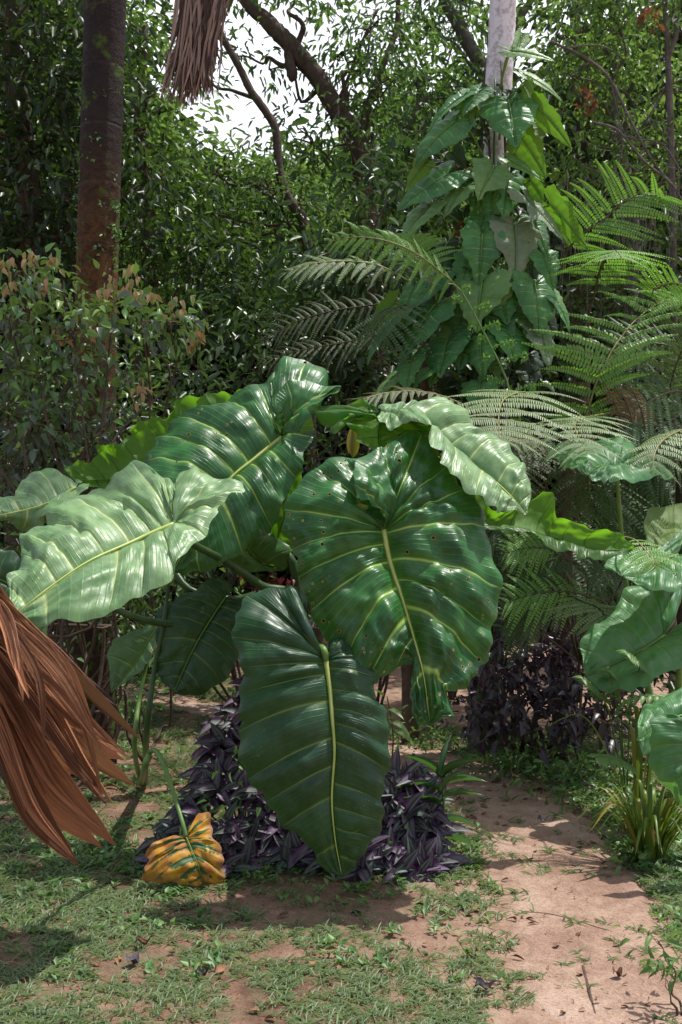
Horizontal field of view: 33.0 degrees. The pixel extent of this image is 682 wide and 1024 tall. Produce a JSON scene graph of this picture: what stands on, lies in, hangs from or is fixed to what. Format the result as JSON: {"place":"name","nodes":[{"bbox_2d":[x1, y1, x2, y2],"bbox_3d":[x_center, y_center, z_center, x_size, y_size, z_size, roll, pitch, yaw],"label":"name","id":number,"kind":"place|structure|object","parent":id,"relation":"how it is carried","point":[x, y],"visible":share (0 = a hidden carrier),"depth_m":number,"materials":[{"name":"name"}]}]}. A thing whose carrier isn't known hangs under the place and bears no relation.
{"place":"outdoors","nodes":[
{"label":"outdoors","id":0,"kind":"place"},
{"bbox_2d":[0,623,681,1023],"bbox_3d":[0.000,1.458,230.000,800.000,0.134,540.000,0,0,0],"label":"ground","id":1,"kind":"structure","parent":0,"point":[416,931],"depth_m":4.20,"materials":[{"name":"green plant"}]},
{"bbox_2d":[0,586,140,866],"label":"dry fan frond","id":2,"kind":"object","parent":1,"relation":"on","point":[46,686],"visible":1,"depth_m":2.88,"materials":[{"name":"brown plant"}]},
{"bbox_2d":[0,280,185,648],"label":"forest shrub","id":3,"kind":"object","parent":1,"relation":"on","point":[125,433],"visible":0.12,"depth_m":7.96,"materials":[{"name":"green plant"}]},
{"bbox_2d":[67,0,126,766],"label":"palm tree","id":4,"kind":"object","parent":1,"relation":"on","point":[99,231],"visible":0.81,"depth_m":6.69,"materials":[{"name":"brown plant"}]},
{"bbox_2d":[156,0,230,107],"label":"dead palm frond","id":5,"kind":"object","parent":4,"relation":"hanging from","point":[197,26],"visible":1,"depth_m":4.53,"materials":[{"name":"brown plant"}]},
{"bbox_2d":[0,457,211,777],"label":"forest shrub","id":6,"kind":"object","parent":1,"relation":"on","point":[133,625],"visible":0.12,"depth_m":6.45,"materials":[{"name":"green plant"}]},
{"bbox_2d":[58,604,158,640],"bbox_3d":[-1.430,0.878,7.990,1.240,0.580,0.950,0,0,-26],"label":"weed patch","id":7,"kind":"object","parent":1,"relation":"on","point":[129,630],"visible":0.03,"depth_m":8.04,"materials":[{"name":"green plant"}]},
{"bbox_2d":[0,242,223,811],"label":"reddish shrub","id":8,"kind":"object","parent":1,"relation":"on","point":[37,448],"visible":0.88,"depth_m":5.63,"materials":[{"name":"green plant"}]},
{"bbox_2d":[53,577,181,761],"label":"forest shrub","id":9,"kind":"object","parent":1,"relation":"on","point":[139,722],"visible":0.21,"depth_m":6.92,"materials":[{"name":"green plant"}]},
{"bbox_2d":[0,0,257,558],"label":"forest tree","id":10,"kind":"object","parent":1,"relation":"on","point":[31,208],"visible":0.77,"depth_m":9.29,"materials":[{"name":"green plant"}]},
{"bbox_2d":[0,0,258,641],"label":"forest tree","id":11,"kind":"object","parent":1,"relation":"on","point":[168,28],"visible":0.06,"depth_m":12.45,"materials":[{"name":"green plant"}]},
{"bbox_2d":[125,952,138,963],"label":"fallen leaf","id":12,"kind":"object","parent":1,"relation":"on","point":[134,958],"visible":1,"depth_m":3.77,"materials":[{"name":"grey plant"}]},
{"bbox_2d":[135,935,153,944],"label":"fallen leaf","id":13,"kind":"object","parent":1,"relation":"on","point":[141,940],"visible":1,"depth_m":3.92,"materials":[{"name":"brown plant"}]},
{"bbox_2d":[117,679,179,721],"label":"shrub","id":14,"kind":"object","parent":1,"relation":"on","point":[162,705],"visible":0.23,"depth_m":7.55,"materials":[{"name":"green plant"}]},
{"bbox_2d":[41,0,257,675],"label":"forest tree","id":15,"kind":"object","parent":1,"relation":"on","point":[139,130],"visible":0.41,"depth_m":10.43,"materials":[{"name":"green plant"}]},
{"bbox_2d":[0,521,310,694],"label":"forest shrub","id":16,"kind":"object","parent":1,"relation":"on","point":[242,581],"visible":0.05,"depth_m":9.36,"materials":[{"name":"green plant"}]},
{"bbox_2d":[107,583,224,886],"bbox_3d":[-0.929,0.914,5.384,0.352,1.204,1.949,0,0,-19],"label":"young elephant ear","id":17,"kind":"object","parent":1,"relation":"on","point":[193,855],"visible":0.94,"depth_m":4.63},
{"bbox_2d":[125,657,236,696],"bbox_3d":[-1.207,1.190,8.583,1.145,0.364,0.975,0,0,0],"label":"weed patch","id":18,"kind":"object","parent":1,"relation":"on","point":[147,681],"visible":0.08,"depth_m":8.40,"materials":[{"name":"green plant"}]},
{"bbox_2d":[196,966,210,976],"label":"fallen leaf","id":19,"kind":"object","parent":1,"relation":"on","point":[198,969],"visible":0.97,"depth_m":3.67,"materials":[{"name":"grey plant"}]},
{"bbox_2d":[117,188,335,601],"bbox_3d":[-1.049,-0.647,9.711,1.971,4.315,1.870,0,0,-38],"label":"forest shrub","id":20,"kind":"object","parent":1,"relation":"on","point":[193,256],"visible":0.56,"depth_m":9.68,"materials":[{"name":"green plant"}]},
{"bbox_2d":[123,305,341,702],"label":"forest shrub","id":21,"kind":"object","parent":1,"relation":"on","point":[196,376],"visible":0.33,"depth_m":8.63,"materials":[{"name":"green plant"}]},
{"bbox_2d":[118,112,384,595],"bbox_3d":[-1.277,-1.731,14.616,4.272,6.462,3.535,0,0,0],"label":"forest tree","id":22,"kind":"object","parent":1,"relation":"on","point":[254,153],"visible":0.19,"depth_m":14.26,"materials":[{"name":"green plant"}]},
{"bbox_2d":[126,0,407,627],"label":"forest tree","id":23,"kind":"object","parent":1,"relation":"on","point":[285,192],"visible":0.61,"depth_m":10.82,"materials":[{"name":"green plant"}]},
{"bbox_2d":[144,389,399,648],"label":"forest shrub","id":24,"kind":"object","parent":1,"relation":"on","point":[310,461],"visible":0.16,"depth_m":8.00,"materials":[{"name":"green plant"}]},
{"bbox_2d":[126,608,471,884],"bbox_3d":[-0.178,1.030,5.021,1.489,1.182,0.923,0,0,0],"label":"striped purple plant","id":25,"kind":"object","parent":1,"relation":"on","point":[402,843],"visible":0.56,"depth_m":4.86,"materials":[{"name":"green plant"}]},
{"bbox_2d":[264,260,342,359],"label":"shrub","id":26,"kind":"object","parent":1,"relation":"on","point":[283,294],"visible":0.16,"depth_m":10.04,"materials":[{"name":"green plant"}]},
{"bbox_2d":[0,356,633,876],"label":"giant philodendron","id":27,"kind":"object","parent":1,"relation":"on","point":[208,482],"visible":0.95,"depth_m":4.45,"materials":[{"name":"green plant"}]},
{"bbox_2d":[239,573,294,592],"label":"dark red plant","id":28,"kind":"object","parent":27,"relation":"attached to","point":[279,581],"visible":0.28,"depth_m":5.20,"materials":[{"name":"plant"}]},
{"bbox_2d":[198,239,471,648],"bbox_3d":[0.083,-0.273,8.796,2.358,3.562,1.576,0,0,0],"label":"forest shrub","id":29,"kind":"object","parent":1,"relation":"on","point":[359,361],"visible":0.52,"depth_m":8.64,"materials":[{"name":"green plant"}]},
{"bbox_2d":[209,0,462,640],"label":"forest tree","id":30,"kind":"object","parent":1,"relation":"on","point":[334,104],"visible":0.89,"depth_m":11.94,"materials":[{"name":"green plant"}]},
{"bbox_2d":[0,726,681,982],"bbox_3d":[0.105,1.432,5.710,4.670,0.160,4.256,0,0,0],"label":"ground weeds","id":31,"kind":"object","parent":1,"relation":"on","point":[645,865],"visible":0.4,"depth_m":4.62,"materials":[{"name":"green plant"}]},
{"bbox_2d":[0,0,681,631],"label":"forest","id":32,"kind":"object","parent":1,"relation":"on","point":[286,574],"visible":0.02,"depth_m":14.74,"materials":[{"name":"green plant"}]},
{"bbox_2d":[0,679,681,1023],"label":"leaf litter","id":33,"kind":"object","parent":1,"relation":"on","point":[219,968],"visible":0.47,"depth_m":4.25,"materials":[{"name":"brown plant"}]},
{"bbox_2d":[257,221,462,743],"bbox_3d":[0.095,-0.081,6.922,1.146,3.164,1.208,0,0,-10],"label":"tree fern","id":34,"kind":"object","parent":1,"relation":"on","point":[406,672],"visible":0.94,"depth_m":6.79,"materials":[{"name":"plant"}]},
{"bbox_2d":[261,131,472,704],"bbox_3d":[0.249,-0.659,8.366,1.593,4.339,1.440,0,0,-32],"label":"forest shrub","id":35,"kind":"object","parent":1,"relation":"on","point":[385,177],"visible":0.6,"depth_m":8.40,"materials":[{"name":"green plant"}]},
{"bbox_2d":[260,0,551,236],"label":"forest tree","id":36,"kind":"object","parent":1,"relation":"on","point":[459,26],"visible":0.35,"depth_m":12.93,"materials":[{"name":"green plant"}]},
{"bbox_2d":[387,705,471,755],"bbox_3d":[0.563,1.421,7.202,0.613,0.432,0.598,0,0,0],"label":"weed patch","id":37,"kind":"object","parent":1,"relation":"on","point":[427,736],"visible":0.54,"depth_m":7.18,"materials":[{"name":"green plant"}]},
{"bbox_2d":[272,0,593,393],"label":"forest tree","id":38,"kind":"object","parent":1,"relation":"on","point":[477,9],"visible":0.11,"depth_m":16.01,"materials":[{"name":"green plant"}]},
{"bbox_2d":[397,734,486,846],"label":"lance leaf plant","id":39,"kind":"object","parent":1,"relation":"on","point":[441,770],"visible":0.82,"depth_m":4.89,"materials":[{"name":"green plant"}]},
{"bbox_2d":[439,981,461,1005],"bbox_3d":[0.338,1.511,3.605,0.018,0.013,0.173,0,0,-17],"label":"stick","id":40,"kind":"object","parent":1,"relation":"on","point":[455,1000],"visible":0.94,"depth_m":3.56,"materials":[{"name":"wood"}]},
{"bbox_2d":[347,203,596,699],"bbox_3d":[0.923,-0.532,8.764,2.116,4.080,2.044,0,0,18],"label":"forest shrub","id":41,"kind":"object","parent":1,"relation":"on","point":[451,694],"visible":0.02,"depth_m":8.95,"materials":[{"name":"green plant"}]},
{"bbox_2d":[474,977,497,989],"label":"fallen leaf","id":42,"kind":"object","parent":1,"relation":"on","point":[481,982],"visible":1,"depth_m":3.61,"materials":[{"name":"grey plant"}]},
{"bbox_2d":[467,0,515,752],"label":"palm tree","id":43,"kind":"object","parent":1,"relation":"on","point":[502,22],"visible":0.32,"depth_m":7.12,"materials":[{"name":"grey plant"}]},
{"bbox_2d":[367,28,587,740],"bbox_3d":[0.804,-0.744,7.038,1.305,4.297,0.729,0,0,0],"label":"climbing philodendron","id":44,"kind":"object","parent":43,"relation":"attached to","point":[524,118],"visible":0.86,"depth_m":6.86,"materials":[{"name":"green plant"}]},
{"bbox_2d":[448,283,535,774],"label":"young fern frond","id":45,"kind":"object","parent":1,"relation":"on","point":[484,336],"visible":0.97,"depth_m":6.49,"materials":[{"name":"green plant"}]},
{"bbox_2d":[436,723,560,781],"bbox_3d":[0.881,1.361,6.413,0.734,0.395,0.505,0,0,0],"label":"weed patch","id":46,"kind":"object","parent":1,"relation":"on","point":[495,757],"visible":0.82,"depth_m":6.34,"materials":[{"name":"green plant"}]},
{"bbox_2d":[346,386,652,763],"bbox_3d":[0.941,0.403,6.005,1.765,2.202,1.546,0,0,-30],"label":"tree fern","id":47,"kind":"object","parent":1,"relation":"on","point":[566,479],"visible":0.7,"depth_m":6.08,"materials":[{"name":"green plant"}]},
{"bbox_2d":[428,602,640,768],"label":"dark purple shrub","id":48,"kind":"object","parent":1,"relation":"on","point":[556,689],"visible":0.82,"depth_m":6.38,"materials":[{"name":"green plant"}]},
{"bbox_2d":[411,0,681,654],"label":"forest tree","id":49,"kind":"object","parent":1,"relation":"on","point":[588,159],"visible":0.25,"depth_m":11.38,"materials":[{"name":"green plant"}]},
{"bbox_2d":[434,491,675,736],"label":"forest shrub","id":50,"kind":"object","parent":1,"relation":"on","point":[671,682],"visible":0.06,"depth_m":7.20,"materials":[{"name":"green plant"}]},
{"bbox_2d":[491,502,636,668],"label":"fern","id":51,"kind":"object","parent":1,"relation":"on","point":[537,575],"visible":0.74,"depth_m":6.04,"materials":[{"name":"green plant"}]},
{"bbox_2d":[506,739,645,815],"bbox_3d":[1.207,1.360,5.902,0.732,0.372,0.588,0,0,0],"label":"weed patch","id":52,"kind":"object","parent":1,"relation":"on","point":[561,767],"visible":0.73,"depth_m":5.87,"materials":[{"name":"green plant"}]},
{"bbox_2d":[480,416,681,638],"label":"fern thicket","id":53,"kind":"object","parent":1,"relation":"on","point":[650,490],"visible":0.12,"depth_m":6.93,"materials":[{"name":"green plant"}]},
{"bbox_2d":[508,199,681,715],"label":"forest shrub","id":54,"kind":"object","parent":1,"relation":"on","point":[618,289],"visible":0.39,"depth_m":8.48,"materials":[{"name":"green plant"}]},
{"bbox_2d":[513,0,681,691],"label":"forest tree","id":55,"kind":"object","parent":1,"relation":"on","point":[615,39],"visible":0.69,"depth_m":9.39,"materials":[{"name":"green plant"}]},
{"bbox_2d":[546,706,651,807],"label":"strap leaf plant","id":56,"kind":"object","parent":1,"relation":"on","point":[637,759],"visible":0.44,"depth_m":5.46,"materials":[{"name":"green plant"}]},
{"bbox_2d":[521,158,681,624],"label":"tree fern","id":57,"kind":"object","parent":1,"relation":"on","point":[639,418],"visible":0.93,"depth_m":6.67,"materials":[{"name":"plant"}]},
{"bbox_2d":[548,435,681,703],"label":"elephant ear","id":58,"kind":"object","parent":1,"relation":"on","point":[639,619],"visible":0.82,"depth_m":5.53},
{"bbox_2d":[552,779,681,861],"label":"strap leaf plant","id":59,"kind":"object","parent":1,"relation":"on","point":[651,831],"visible":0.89,"depth_m":4.87,"materials":[{"name":"green plant"}]},
{"bbox_2d":[574,649,668,799],"bbox_3d":[1.280,1.066,5.485,0.425,0.888,0.840,0,0,0],"label":"pinnate sapling","id":60,"kind":"object","parent":1,"relation":"on","point":[605,759],"visible":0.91,"depth_m":5.32,"materials":[{"name":"green plant"}]},
{"bbox_2d":[581,819,681,875],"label":"weed patch","id":61,"kind":"object","parent":1,"relation":"on","point":[641,856],"visible":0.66,"depth_m":4.86,"materials":[{"name":"green plant"}]},
{"bbox_2d":[583,0,681,692],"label":"forest tree","id":62,"kind":"object","parent":1,"relation":"on","point":[668,47],"visible":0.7,"depth_m":8.78,"materials":[{"name":"green plant"}]},
{"bbox_2d":[550,5,681,337],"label":"liana","id":63,"kind":"object","parent":62,"relation":"hanging from","point":[642,18],"visible":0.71,"depth_m":8.10,"materials":[{"name":"green plant"}]},
{"bbox_2d":[616,536,681,649],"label":"fern","id":64,"kind":"object","parent":1,"relation":"on","point":[648,561],"visible":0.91,"depth_m":5.08,"materials":[{"name":"plant"}]},
{"bbox_2d":[637,687,681,803],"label":"elephant ear","id":65,"kind":"object","parent":1,"relation":"on","point":[659,739],"visible":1,"depth_m":4.59},
{"bbox_2d":[126,0,651,178],"label":"sky","id":66,"kind":"structure","parent":0,"point":[242,114],"materials":[{"name":"white"}]},
{"bbox_2d":[117,683,681,1023],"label":"path","id":67,"kind":"structure","parent":0,"point":[613,896],"depth_m":4.36,"materials":[{"name":"soil"}]},
{"bbox_2d":[374,690,414,758],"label":"pale green seedling","id":68,"kind":"object","parent":67,"relation":"on","point":[403,732],"visible":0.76,"depth_m":5.69,"materials":[{"name":"green plant"}]},
{"bbox_2d":[537,815,549,822],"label":"fallen leaf","id":69,"kind":"object","parent":67,"relation":"on","point":[542,819],"visible":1,"depth_m":5.44,"materials":[{"name":"grey plant"}]},
{"bbox_2d":[527,912,619,933],"bbox_3d":[0.852,1.506,4.231,0.390,0.015,0.038,0,0,33],"label":"stick","id":70,"kind":"object","parent":67,"relation":"on","point":[565,917],"visible":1,"depth_m":4.27,"materials":[{"name":"brown wood"}]},
{"bbox_2d":[582,965,595,1012],"bbox_3d":[0.785,1.514,3.647,0.012,0.013,0.371,0,0,6],"label":"stick","id":71,"kind":"object","parent":67,"relation":"on","point":[587,985],"visible":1,"depth_m":3.65,"materials":[{"name":"grey wood"}]},
{"bbox_2d":[612,966,622,976],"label":"fallen leaf","id":72,"kind":"object","parent":67,"relation":"on","point":[619,972],"visible":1,"depth_m":3.73,"materials":[{"name":"brown plant"}]},
{"bbox_2d":[612,914,681,1014],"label":"leafy sprig","id":73,"kind":"object","parent":67,"relation":"on","point":[648,968],"visible":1,"depth_m":3.46,"materials":[{"name":"green plant"}]}
]}

